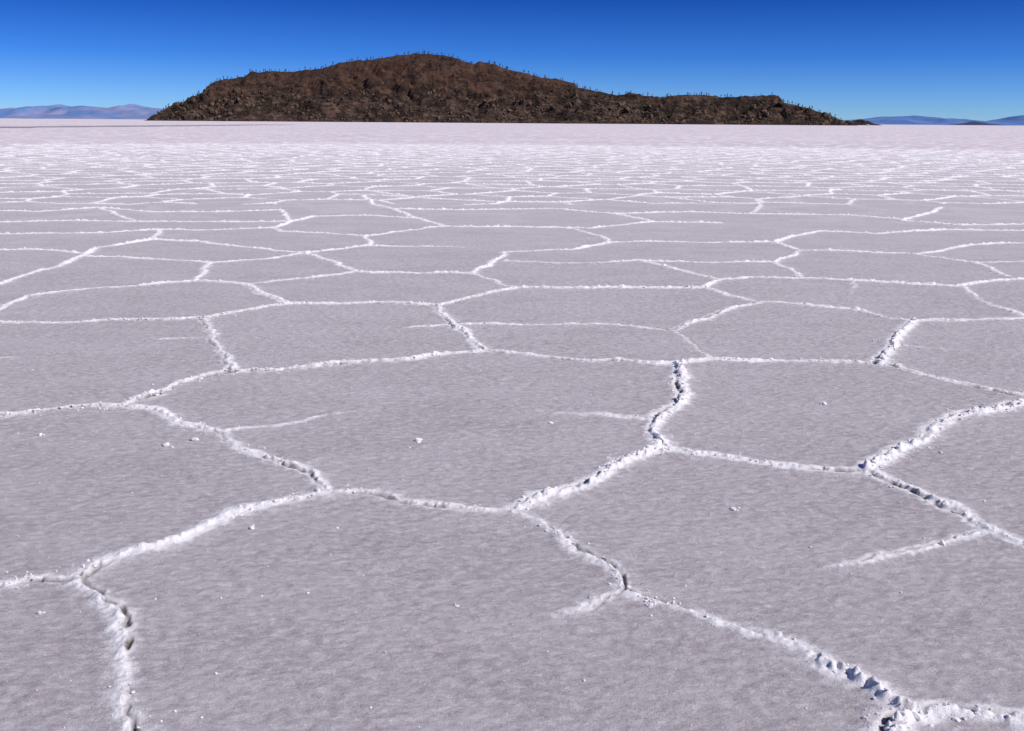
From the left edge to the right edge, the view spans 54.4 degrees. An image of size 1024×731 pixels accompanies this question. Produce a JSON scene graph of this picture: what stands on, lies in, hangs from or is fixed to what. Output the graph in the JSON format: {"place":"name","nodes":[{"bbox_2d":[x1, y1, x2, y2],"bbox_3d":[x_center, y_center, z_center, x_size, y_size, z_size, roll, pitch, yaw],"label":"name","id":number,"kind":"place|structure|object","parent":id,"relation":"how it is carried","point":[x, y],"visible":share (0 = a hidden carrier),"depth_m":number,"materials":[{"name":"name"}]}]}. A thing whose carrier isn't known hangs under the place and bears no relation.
{"place":"outdoors","nodes":[
{"label":"outdoors","id":0,"kind":"place"},
{"bbox_2d":[0,104,162,118],"bbox_3d":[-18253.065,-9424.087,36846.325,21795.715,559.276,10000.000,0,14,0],"label":"distant mountains","id":1,"kind":"structure","parent":0,"point":[127,111],"depth_m":34427.77,"materials":[{"name":"blue stone"}]},
{"bbox_2d":[144,53,857,125],"bbox_3d":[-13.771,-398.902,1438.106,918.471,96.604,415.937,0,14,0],"label":"rocky island","id":2,"kind":"structure","parent":0,"point":[475,92],"depth_m":1309.71,"materials":[{"name":"stone"}]},
{"bbox_2d":[152,82,854,124],"bbox_3d":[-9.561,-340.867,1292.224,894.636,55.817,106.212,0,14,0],"label":"island boulders","id":3,"kind":"object","parent":2,"relation":"on","point":[501,113],"visible":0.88,"depth_m":1277.30,"materials":[{"name":"brown stone"}]},
{"bbox_2d":[155,50,851,124],"bbox_3d":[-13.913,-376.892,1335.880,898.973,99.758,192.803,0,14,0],"label":"island cacti","id":4,"kind":"object","parent":2,"relation":"on","point":[268,102],"visible":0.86,"depth_m":1319.01,"materials":[{"name":"green plant"}]},
{"bbox_2d":[165,56,848,124],"bbox_3d":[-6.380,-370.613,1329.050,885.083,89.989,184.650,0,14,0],"label":"island shrubs","id":5,"kind":"object","parent":2,"relation":"on","point":[521,98],"visible":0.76,"depth_m":1299.02,"materials":[{"name":"green plant"}]},
{"bbox_2d":[0,118,1023,730],"bbox_3d":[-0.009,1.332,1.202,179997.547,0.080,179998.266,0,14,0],"label":"salt flat ground","id":6,"kind":"structure","parent":0,"point":[402,546],"depth_m":5.37,"materials":[{"name":"white"}]},
{"bbox_2d":[0,124,261,127],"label":"salt flat","id":7,"kind":"structure","parent":6,"relation":"on","point":[112,126],"depth_m":221.28,"materials":[{"name":"white"}]},
{"bbox_2d":[4,252,1014,724],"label":"broken salt slabs","id":8,"kind":"structure","parent":6,"relation":"on","point":[898,722],"depth_m":5.02,"materials":[{"name":"white"}]},
{"bbox_2d":[0,188,1023,730],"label":"salt crumbs","id":9,"kind":"object","parent":6,"relation":"on","point":[650,604],"visible":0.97,"depth_m":5.10,"materials":[{"name":"white"}]},
{"bbox_2d":[0,0,1023,120],"label":"sky","id":10,"kind":"structure","parent":0,"point":[847,59],"materials":[{"name":"blue"}]},
{"bbox_2d":[848,119,877,124],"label":"dark hill","id":11,"kind":"structure","parent":0,"point":[860,122],"depth_m":1816.30,"materials":[{"name":"brown stone"}]},
{"bbox_2d":[844,115,1023,125],"bbox_3d":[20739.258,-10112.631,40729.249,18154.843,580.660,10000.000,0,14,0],"label":"distant mountains","id":12,"kind":"structure","parent":0,"point":[925,120],"depth_m":38578.31,"materials":[{"name":"blue stone"}]},
{"bbox_2d":[953,121,1012,125],"bbox_3d":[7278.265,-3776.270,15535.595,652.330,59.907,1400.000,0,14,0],"label":"dark hill","id":13,"kind":"structure","parent":0,"point":[975,123],"depth_m":15308.42,"materials":[{"name":"stone"}]}
]}

